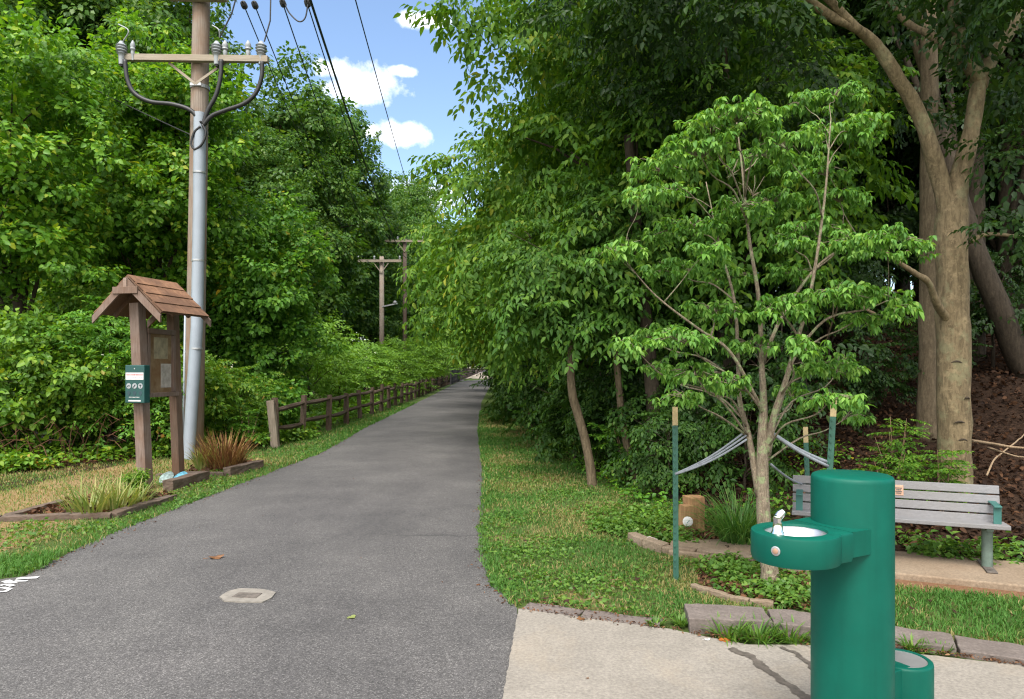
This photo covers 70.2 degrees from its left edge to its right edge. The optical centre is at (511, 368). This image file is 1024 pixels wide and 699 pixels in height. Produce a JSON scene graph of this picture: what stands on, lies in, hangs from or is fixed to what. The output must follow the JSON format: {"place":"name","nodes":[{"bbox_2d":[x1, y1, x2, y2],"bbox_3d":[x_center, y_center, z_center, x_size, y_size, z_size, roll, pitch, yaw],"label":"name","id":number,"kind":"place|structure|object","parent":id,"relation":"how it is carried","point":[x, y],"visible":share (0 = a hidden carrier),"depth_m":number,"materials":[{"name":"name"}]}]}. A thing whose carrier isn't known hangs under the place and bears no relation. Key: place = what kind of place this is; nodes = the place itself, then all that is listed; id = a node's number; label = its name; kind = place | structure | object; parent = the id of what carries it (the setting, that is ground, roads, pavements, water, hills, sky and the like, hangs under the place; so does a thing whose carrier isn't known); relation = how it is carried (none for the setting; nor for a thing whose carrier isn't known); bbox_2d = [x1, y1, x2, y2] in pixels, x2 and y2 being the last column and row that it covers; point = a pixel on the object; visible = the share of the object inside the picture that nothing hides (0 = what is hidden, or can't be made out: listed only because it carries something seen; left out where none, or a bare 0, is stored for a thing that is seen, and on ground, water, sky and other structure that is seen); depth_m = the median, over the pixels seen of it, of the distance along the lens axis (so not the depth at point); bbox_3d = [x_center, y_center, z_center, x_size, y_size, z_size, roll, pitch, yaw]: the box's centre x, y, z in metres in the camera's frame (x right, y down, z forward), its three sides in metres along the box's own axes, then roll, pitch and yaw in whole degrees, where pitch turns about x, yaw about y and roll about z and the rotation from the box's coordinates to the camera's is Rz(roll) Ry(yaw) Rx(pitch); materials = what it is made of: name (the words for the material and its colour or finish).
{"place":"outdoors","nodes":[
{"label":"outdoors","id":0,"kind":"place"},
{"bbox_2d":[0,379,517,698],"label":"asphalt path","id":1,"kind":"structure","parent":0,"point":[381,546],"depth_m":5.30,"materials":[{"name":"grey asphalt"}]},
{"bbox_2d":[220,588,275,602],"bbox_3d":[-1.891,1.635,5.223,0.376,0.037,0.306,0,0,0],"label":"manhole cover","id":2,"kind":"object","parent":1,"relation":"on","point":[244,595],"visible":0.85,"depth_m":5.19,"materials":[{"name":"beige concrete"}]},
{"bbox_2d":[101,0,912,368],"label":"sky","id":3,"kind":"structure","parent":0,"point":[417,84],"materials":[{"name":"blue"}]},
{"bbox_2d":[0,292,1023,661],"bbox_3d":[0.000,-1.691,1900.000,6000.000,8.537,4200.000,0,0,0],"label":"ground","id":4,"kind":"structure","parent":0,"point":[1016,410],"depth_m":8.36,"materials":[{"name":"green plant"}]},
{"bbox_2d":[0,512,111,521],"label":"bed timber","id":5,"kind":"object","parent":4,"relation":"on","point":[40,517],"visible":0.87,"depth_m":7.92,"materials":[{"name":"brown wood"}]},
{"bbox_2d":[0,304,134,453],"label":"shrub","id":6,"kind":"object","parent":4,"relation":"on","point":[31,372],"visible":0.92,"depth_m":12.68,"materials":[{"name":"green plant"}]},
{"bbox_2d":[0,0,161,445],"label":"poplar tree","id":7,"kind":"object","parent":4,"relation":"on","point":[49,221],"visible":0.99,"depth_m":13.91,"materials":[{"name":"green plant"}]},
{"bbox_2d":[41,475,129,513],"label":"bed plant","id":8,"kind":"object","parent":4,"relation":"on","point":[77,507],"visible":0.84,"depth_m":8.12,"materials":[{"name":"green plant"}]},
{"bbox_2d":[0,413,170,465],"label":"bramble stems","id":9,"kind":"object","parent":4,"relation":"on","point":[56,426],"visible":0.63,"depth_m":12.50,"materials":[{"name":"plant"}]},
{"bbox_2d":[0,0,190,353],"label":"tall tree","id":10,"kind":"object","parent":4,"relation":"on","point":[85,14],"visible":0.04,"depth_m":27.74,"materials":[{"name":"green plant"}]},
{"bbox_2d":[32,294,185,449],"bbox_3d":[-7.487,0.210,13.629,2.652,3.182,2.964,0,0,-31],"label":"shrub","id":11,"kind":"object","parent":4,"relation":"on","point":[119,326],"visible":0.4,"depth_m":13.14,"materials":[{"name":"green plant"}]},
{"bbox_2d":[6,83,224,436],"bbox_3d":[-10.617,-2.998,19.056,5.494,9.629,5.301,0,0,0],"label":"poplar tree","id":12,"kind":"object","parent":4,"relation":"on","point":[71,286],"visible":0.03,"depth_m":17.95,"materials":[{"name":"green plant"}]},
{"bbox_2d":[79,471,155,511],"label":"bed plant","id":13,"kind":"object","parent":4,"relation":"on","point":[113,504],"visible":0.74,"depth_m":8.32,"materials":[{"name":"green plant"}]},
{"bbox_2d":[52,283,183,447],"bbox_3d":[-8.037,-0.037,15.384,2.853,3.676,2.751,0,0,-40],"label":"shrub","id":14,"kind":"object","parent":4,"relation":"on","point":[73,308],"visible":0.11,"depth_m":14.73,"materials":[{"name":"green plant"}]},
{"bbox_2d":[25,5,268,437],"bbox_3d":[-8.466,-3.358,17.352,5.354,10.351,4.881,0,0,0],"label":"poplar tree","id":15,"kind":"object","parent":4,"relation":"on","point":[159,210],"visible":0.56,"depth_m":16.58,"materials":[{"name":"green plant"}]},
{"bbox_2d":[92,274,210,488],"bbox_3d":[-4.935,0.256,10.151,1.072,2.994,1.250,0,0,13],"label":"notice kiosk","id":16,"kind":"object","parent":4,"relation":"on","point":[138,300],"visible":0.88,"depth_m":9.97,"materials":[{"name":"brown wood"}]},
{"bbox_2d":[125,365,149,402],"bbox_3d":[-5.006,0.205,9.739,0.295,0.505,0.121,0,0,13],"label":"waste bag dispenser","id":17,"kind":"object","parent":16,"relation":"attached to","point":[137,383],"visible":1,"depth_m":9.69,"materials":[{"name":"green metal"}]},
{"bbox_2d":[0,424,320,473],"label":"undergrowth","id":18,"kind":"object","parent":4,"relation":"on","point":[23,458],"visible":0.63,"depth_m":12.85,"materials":[{"name":"green plant"}]},
{"bbox_2d":[87,0,245,357],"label":"tall tree","id":19,"kind":"object","parent":4,"relation":"on","point":[157,17],"visible":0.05,"depth_m":26.31,"materials":[{"name":"green plant"}]},
{"bbox_2d":[105,350,242,449],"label":"shrub","id":20,"kind":"object","parent":4,"relation":"on","point":[211,386],"visible":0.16,"depth_m":14.15,"materials":[{"name":"green plant"}]},
{"bbox_2d":[72,0,278,202],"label":"tall tree","id":21,"kind":"object","parent":4,"relation":"on","point":[184,11],"visible":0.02,"depth_m":32.52,"materials":[{"name":"green plant"}]},
{"bbox_2d":[162,470,209,490],"bbox_3d":[-4.571,1.575,10.256,0.162,0.168,0.975,0,0,6],"label":"bed timber","id":22,"kind":"object","parent":4,"relation":"on","point":[176,483],"visible":0.81,"depth_m":10.11,"materials":[{"name":"brown wood"}]},
{"bbox_2d":[115,0,270,459],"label":"utility pole","id":23,"kind":"object","parent":4,"relation":"on","point":[199,58],"visible":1,"depth_m":13.22,"materials":[{"name":"grey metal"}]},
{"bbox_2d":[0,401,417,577],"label":"grass","id":24,"kind":"structure","parent":4,"relation":"on","point":[37,558],"depth_m":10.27,"materials":[{"name":"green plant"}]},
{"bbox_2d":[186,427,263,470],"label":"dry shrub","id":25,"kind":"object","parent":4,"relation":"on","point":[226,456],"visible":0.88,"depth_m":11.75,"materials":[{"name":"brown plant"}]},
{"bbox_2d":[222,409,269,448],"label":"leafy weed","id":26,"kind":"object","parent":4,"relation":"on","point":[244,426],"visible":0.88,"depth_m":14.69,"materials":[{"name":"green plant"}]},
{"bbox_2d":[204,353,291,441],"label":"shrub","id":27,"kind":"object","parent":4,"relation":"on","point":[246,386],"visible":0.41,"depth_m":15.41,"materials":[{"name":"green plant"}]},
{"bbox_2d":[173,186,348,390],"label":"bushy tree","id":28,"kind":"object","parent":4,"relation":"on","point":[245,329],"visible":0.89,"depth_m":18.56,"materials":[{"name":"green plant"}]},
{"bbox_2d":[215,370,312,426],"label":"shrub","id":29,"kind":"object","parent":4,"relation":"on","point":[291,393],"visible":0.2,"depth_m":17.38,"materials":[{"name":"green plant"}]},
{"bbox_2d":[211,121,338,343],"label":"tall tree","id":30,"kind":"object","parent":4,"relation":"on","point":[264,178],"visible":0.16,"depth_m":29.97,"materials":[{"name":"green plant"}]},
{"bbox_2d":[228,40,375,385],"bbox_3d":[-11.528,-6.995,38.064,8.764,19.506,9.325,0,0,0],"label":"tall tree","id":31,"kind":"object","parent":4,"relation":"on","point":[280,122],"visible":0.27,"depth_m":36.93,"materials":[{"name":"green plant"}]},
{"bbox_2d":[258,147,359,398],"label":"tall tree","id":32,"kind":"object","parent":4,"relation":"on","point":[327,213],"visible":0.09,"depth_m":36.91,"materials":[{"name":"green plant"}]},
{"bbox_2d":[208,386,424,435],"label":"undergrowth","id":33,"kind":"object","parent":4,"relation":"on","point":[335,409],"visible":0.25,"depth_m":23.52,"materials":[{"name":"green plant"}]},
{"bbox_2d":[273,309,376,411],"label":"sumac shrub","id":34,"kind":"object","parent":4,"relation":"on","point":[315,387],"visible":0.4,"depth_m":23.57,"materials":[{"name":"green plant"}]},
{"bbox_2d":[299,95,398,402],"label":"tall tree","id":35,"kind":"object","parent":4,"relation":"on","point":[363,318],"visible":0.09,"depth_m":48.98,"materials":[{"name":"green plant"}]},
{"bbox_2d":[303,110,394,400],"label":"tall tree","id":36,"kind":"object","parent":4,"relation":"on","point":[376,217],"visible":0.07,"depth_m":49.41,"materials":[{"name":"green plant"}]},
{"bbox_2d":[302,338,402,407],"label":"sumac shrub","id":37,"kind":"object","parent":4,"relation":"on","point":[336,387],"visible":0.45,"depth_m":27.23,"materials":[{"name":"green plant"}]},
{"bbox_2d":[271,375,447,445],"bbox_3d":[-5.582,1.179,44.137,0.478,1.178,57.789,0,0,-2],"label":"split rail fence","id":38,"kind":"object","parent":4,"relation":"on","point":[441,381],"visible":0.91,"depth_m":23.71,"materials":[{"name":"brown wood"}]},
{"bbox_2d":[321,338,420,400],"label":"sumac shrub","id":39,"kind":"object","parent":4,"relation":"on","point":[379,348],"visible":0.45,"depth_m":31.78,"materials":[{"name":"green plant"}]},
{"bbox_2d":[357,256,401,372],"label":"utility pole","id":40,"kind":"object","parent":4,"relation":"on","point":[381,260],"visible":0.78,"depth_m":45.86,"materials":[{"name":"brown wood"}]},
{"bbox_2d":[352,191,413,389],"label":"tall tree","id":41,"kind":"object","parent":4,"relation":"on","point":[390,288],"visible":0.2,"depth_m":54.45,"materials":[{"name":"green plant"}]},
{"bbox_2d":[356,179,437,387],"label":"tall tree","id":42,"kind":"object","parent":4,"relation":"on","point":[404,206],"visible":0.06,"depth_m":63.36,"materials":[{"name":"green plant"}]},
{"bbox_2d":[373,344,446,391],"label":"sumac shrub","id":43,"kind":"object","parent":4,"relation":"on","point":[408,354],"visible":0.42,"depth_m":42.72,"materials":[{"name":"green plant"}]},
{"bbox_2d":[371,334,450,390],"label":"sumac shrub","id":44,"kind":"object","parent":4,"relation":"on","point":[402,343],"visible":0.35,"depth_m":48.53,"materials":[{"name":"green plant"}]},
{"bbox_2d":[394,178,445,380],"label":"tall tree","id":45,"kind":"object","parent":4,"relation":"on","point":[419,198],"visible":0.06,"depth_m":73.73,"materials":[{"name":"green plant"}]},
{"bbox_2d":[406,165,595,384],"bbox_3d":[0.594,-2.396,21.364,7.553,8.428,8.157,0,0,0],"label":"elm tree","id":46,"kind":"object","parent":4,"relation":"on","point":[439,299],"visible":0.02,"depth_m":21.45,"materials":[{"name":"green plant"}]},
{"bbox_2d":[412,197,593,368],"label":"elm tree","id":47,"kind":"object","parent":4,"relation":"on","point":[426,251],"visible":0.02,"depth_m":28.99,"materials":[{"name":"green plant"}]},
{"bbox_2d":[487,355,551,432],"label":"edge shrub","id":48,"kind":"object","parent":4,"relation":"on","point":[503,393],"visible":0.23,"depth_m":18.31,"materials":[{"name":"green plant"}]},
{"bbox_2d":[499,361,591,450],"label":"edge shrub","id":49,"kind":"object","parent":4,"relation":"on","point":[536,393],"visible":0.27,"depth_m":14.83,"materials":[{"name":"green plant"}]},
{"bbox_2d":[393,90,709,401],"bbox_3d":[1.629,-2.182,15.540,8.436,8.001,6.956,0,0,0],"label":"elm tree","id":50,"kind":"object","parent":4,"relation":"on","point":[494,202],"visible":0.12,"depth_m":14.80,"materials":[{"name":"green plant"}]},
{"bbox_2d":[526,367,616,466],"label":"edge shrub","id":51,"kind":"object","parent":4,"relation":"on","point":[554,403],"visible":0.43,"depth_m":12.74,"materials":[{"name":"green plant"}]},
{"bbox_2d":[522,188,630,486],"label":"leaning tree","id":52,"kind":"object","parent":4,"relation":"on","point":[585,443],"visible":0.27,"depth_m":10.15,"materials":[{"name":"brown plant"}]},
{"bbox_2d":[465,166,741,469],"bbox_3d":[1.357,-0.591,10.448,4.041,4.792,2.996,0,0,0],"label":"elm tree","id":53,"kind":"object","parent":4,"relation":"on","point":[540,300],"visible":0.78,"depth_m":9.85,"materials":[{"name":"green plant"}]},
{"bbox_2d":[548,355,664,458],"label":"edge shrub","id":54,"kind":"object","parent":4,"relation":"on","point":[586,405],"visible":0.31,"depth_m":11.95,"materials":[{"name":"green plant"}]},
{"bbox_2d":[551,68,703,485],"bbox_3d":[1.905,-1.294,10.604,1.649,5.976,2.686,0,0,-42],"label":"dark tree","id":55,"kind":"object","parent":4,"relation":"on","point":[651,386],"visible":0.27,"depth_m":10.07,"materials":[{"name":"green plant"}]},
{"bbox_2d":[392,0,863,400],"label":"elm tree","id":56,"kind":"object","parent":4,"relation":"on","point":[532,126],"visible":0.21,"depth_m":11.57,"materials":[{"name":"green plant"}]},
{"bbox_2d":[609,122,669,483],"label":"leaning tree","id":57,"kind":"object","parent":4,"relation":"on","point":[620,402],"visible":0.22,"depth_m":10.30,"materials":[{"name":"brown plant"}]},
{"bbox_2d":[475,410,806,617],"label":"grass","id":58,"kind":"structure","parent":4,"relation":"on","point":[485,447],"depth_m":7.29,"materials":[{"name":"green plant"}]},
{"bbox_2d":[584,502,704,542],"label":"ground cover","id":59,"kind":"object","parent":4,"relation":"on","point":[613,525],"visible":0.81,"depth_m":7.46,"materials":[{"name":"green plant"}]},
{"bbox_2d":[596,383,695,487],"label":"edge shrub","id":60,"kind":"object","parent":4,"relation":"on","point":[625,408],"visible":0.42,"depth_m":10.04,"materials":[{"name":"green plant"}]},
{"bbox_2d":[585,341,713,445],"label":"understorey shrub","id":61,"kind":"object","parent":4,"relation":"on","point":[636,378],"visible":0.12,"depth_m":10.99,"materials":[{"name":"green plant"}]},
{"bbox_2d":[623,402,716,500],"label":"edge shrub","id":62,"kind":"object","parent":4,"relation":"on","point":[664,472],"visible":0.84,"depth_m":8.93,"materials":[{"name":"green plant"}]},
{"bbox_2d":[672,407,678,579],"bbox_3d":[1.276,1.014,5.691,0.040,1.432,0.039,0,0,-42],"label":"tree stake","id":63,"kind":"object","parent":4,"relation":"on","point":[675,496],"visible":0.94,"depth_m":5.69,"materials":[{"name":"green metal"}]},
{"bbox_2d":[678,494,704,533],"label":"wooden block","id":64,"kind":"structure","parent":4,"relation":"on","point":[690,520],"depth_m":7.32,"materials":[{"name":"brown wood"}]},
{"bbox_2d":[524,402,858,523],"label":"undergrowth","id":65,"kind":"object","parent":4,"relation":"on","point":[654,496],"visible":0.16,"depth_m":8.84,"materials":[{"name":"green plant"}]},
{"bbox_2d":[635,325,776,481],"bbox_3d":[2.534,0.469,9.476,1.901,2.133,1.741,0,0,45],"label":"understorey shrub","id":66,"kind":"object","parent":4,"relation":"on","point":[686,413],"visible":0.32,"depth_m":9.44,"materials":[{"name":"green plant"}]},
{"bbox_2d":[684,603,772,635],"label":"kerb block","id":67,"kind":"structure","parent":4,"relation":"on","point":[696,615],"depth_m":4.57,"materials":[{"name":"concrete"}]},
{"bbox_2d":[543,0,918,435],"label":"elm tree","id":68,"kind":"object","parent":4,"relation":"on","point":[734,237],"visible":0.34,"depth_m":9.59,"materials":[{"name":"green plant"}]},
{"bbox_2d":[678,479,800,545],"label":"ornamental grass","id":69,"kind":"object","parent":4,"relation":"on","point":[736,528],"depth_m":6.71,"materials":[{"name":"green plant"}]},
{"bbox_2d":[692,550,810,610],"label":"ground cover","id":70,"kind":"object","parent":4,"relation":"on","point":[743,565],"visible":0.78,"depth_m":5.44,"materials":[{"name":"green plant"}]},
{"bbox_2d":[685,395,820,499],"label":"edge shrub","id":71,"kind":"object","parent":4,"relation":"on","point":[725,428],"visible":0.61,"depth_m":8.44,"materials":[{"name":"green plant"}]},
{"bbox_2d":[695,557,810,609],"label":"mulch leaves","id":72,"kind":"object","parent":4,"relation":"on","point":[704,575],"visible":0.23,"depth_m":5.43,"materials":[{"name":"plant"}]},
{"bbox_2d":[721,612,792,647],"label":"kerb weed","id":73,"kind":"object","parent":4,"relation":"on","point":[763,632],"visible":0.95,"depth_m":4.38,"materials":[{"name":"green plant"}]},
{"bbox_2d":[583,80,941,584],"bbox_3d":[1.963,-0.309,5.418,2.941,4.019,1.741,0,0,0],"label":"dogwood tree","id":74,"kind":"object","parent":4,"relation":"on","point":[870,242],"visible":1,"depth_m":5.37,"materials":[{"name":"green plant"}]},
{"bbox_2d":[507,0,1023,493],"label":"beech tree","id":75,"kind":"object","parent":4,"relation":"on","point":[959,46],"visible":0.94,"depth_m":7.46,"materials":[{"name":"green plant"}]},
{"bbox_2d":[518,598,1023,665],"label":"kerb debris","id":76,"kind":"object","parent":4,"relation":"on","point":[922,649],"visible":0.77,"depth_m":4.46,"materials":[{"name":"brown plant"}]},
{"bbox_2d":[767,609,810,639],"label":"kerb block","id":77,"kind":"structure","parent":4,"relation":"on","point":[800,617],"depth_m":4.55,"materials":[{"name":"concrete"}]},
{"bbox_2d":[694,277,887,459],"bbox_3d":[3.381,-0.039,9.055,2.236,2.510,2.049,0,0,45],"label":"understorey shrub","id":78,"kind":"object","parent":4,"relation":"on","point":[776,375],"visible":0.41,"depth_m":8.91,"materials":[{"name":"green plant"}]},
{"bbox_2d":[742,159,915,343],"bbox_3d":[4.891,-1.697,11.739,2.684,3.011,2.458,0,0,-1],"label":"understorey shrub","id":79,"kind":"object","parent":4,"relation":"on","point":[891,216],"visible":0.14,"depth_m":11.12,"materials":[{"name":"green plant"}]},
{"bbox_2d":[749,208,917,359],"bbox_3d":[4.741,-1.071,10.678,2.254,2.760,2.460,0,0,9],"label":"understorey shrub","id":80,"kind":"object","parent":4,"relation":"on","point":[864,278],"visible":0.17,"depth_m":10.26,"materials":[{"name":"green plant"}]},
{"bbox_2d":[669,539,1023,591],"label":"bench slab","id":81,"kind":"structure","parent":4,"relation":"on","point":[966,571],"depth_m":5.80,"materials":[{"name":"concrete"}]},
{"bbox_2d":[792,475,1010,573],"bbox_3d":[3.213,1.279,6.129,1.599,0.642,0.408,0,0,23],"label":"park bench","id":82,"kind":"object","parent":81,"relation":"on","point":[985,523],"visible":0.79,"depth_m":6.05,"materials":[{"name":"grey wood"}]},
{"bbox_2d":[671,285,1023,559],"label":"leaf litter","id":83,"kind":"object","parent":4,"relation":"on","point":[979,458],"visible":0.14,"depth_m":8.61,"materials":[{"name":"brown plant"}]},
{"bbox_2d":[811,308,923,427],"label":"understorey shrub","id":84,"kind":"object","parent":4,"relation":"on","point":[875,377],"visible":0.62,"depth_m":8.79,"materials":[{"name":"green plant"}]},
{"bbox_2d":[835,144,919,325],"bbox_3d":[6.194,-2.009,12.176,2.684,3.011,2.458,0,0,36],"label":"understorey shrub","id":85,"kind":"object","parent":4,"relation":"on","point":[912,261],"visible":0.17,"depth_m":11.63,"materials":[{"name":"green plant"}]},
{"bbox_2d":[737,0,1021,226],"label":"woodland tree","id":86,"kind":"object","parent":4,"relation":"on","point":[906,162],"depth_m":12.77,"materials":[{"name":"green plant"}]},
{"bbox_2d":[852,453,926,499],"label":"sapling","id":87,"kind":"object","parent":4,"relation":"on","point":[905,465],"visible":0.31,"depth_m":7.06,"materials":[{"name":"green plant"}]},
{"bbox_2d":[855,417,933,478],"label":"sapling","id":88,"kind":"object","parent":4,"relation":"on","point":[903,444],"visible":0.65,"depth_m":7.42,"materials":[{"name":"green plant"}]},
{"bbox_2d":[797,0,1023,377],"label":"leaning tree","id":89,"kind":"object","parent":4,"relation":"on","point":[997,304],"visible":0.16,"depth_m":9.56,"materials":[{"name":"brown plant"}]},
{"bbox_2d":[837,0,985,361],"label":"dark tree","id":90,"kind":"object","parent":4,"relation":"on","point":[979,205],"visible":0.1,"depth_m":10.43,"materials":[{"name":"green plant"}]},
{"bbox_2d":[840,134,993,294],"bbox_3d":[7.085,-2.889,13.330,2.868,3.513,3.131,0,0,-18],"label":"understorey shrub","id":91,"kind":"object","parent":4,"relation":"on","point":[893,200],"visible":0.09,"depth_m":13.37,"materials":[{"name":"green plant"}]},
{"bbox_2d":[899,0,937,442],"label":"slim tree","id":92,"kind":"object","parent":4,"relation":"on","point":[926,387],"visible":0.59,"depth_m":8.53,"materials":[{"name":"brown plant"}]},
{"bbox_2d":[895,627,956,656],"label":"kerb block","id":93,"kind":"structure","parent":4,"relation":"on","point":[930,636],"depth_m":4.32,"materials":[{"name":"concrete"}]},
{"bbox_2d":[831,0,1023,308],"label":"woodland tree","id":94,"kind":"object","parent":4,"relation":"on","point":[997,129],"visible":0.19,"depth_m":10.97,"materials":[{"name":"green plant"}]},
{"bbox_2d":[879,293,992,399],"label":"understorey shrub","id":95,"kind":"object","parent":4,"relation":"on","point":[910,351],"visible":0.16,"depth_m":9.33,"materials":[{"name":"green plant"}]},
{"bbox_2d":[910,448,975,512],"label":"sapling","id":96,"kind":"object","parent":4,"relation":"on","point":[939,470],"visible":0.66,"depth_m":6.93,"materials":[{"name":"green plant"}]},
{"bbox_2d":[895,526,1023,564],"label":"undergrowth","id":97,"kind":"object","parent":4,"relation":"on","point":[929,547],"visible":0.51,"depth_m":6.28,"materials":[{"name":"green plant"}]},
{"bbox_2d":[954,636,1023,664],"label":"kerb block","id":98,"kind":"structure","parent":4,"relation":"on","point":[999,650],"depth_m":4.17,"materials":[{"name":"concrete"}]},
{"bbox_2d":[970,248,1023,370],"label":"understorey shrub","id":99,"kind":"object","parent":4,"relation":"on","point":[982,315],"visible":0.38,"depth_m":9.79,"materials":[{"name":"green plant"}]},
{"bbox_2d":[503,609,1023,698],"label":"concrete plaza","id":100,"kind":"structure","parent":0,"point":[556,656],"depth_m":3.97,"materials":[{"name":"beige concrete"}]},
{"bbox_2d":[751,469,933,698],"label":"drinking fountain","id":101,"kind":"object","parent":100,"relation":"on","point":[839,543],"visible":1,"depth_m":2.98,"materials":[{"name":"green paint"}]},
{"bbox_2d":[803,581,1023,643],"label":"grass","id":102,"kind":"structure","parent":0,"point":[961,602],"depth_m":4.89,"materials":[{"name":"green plant"}]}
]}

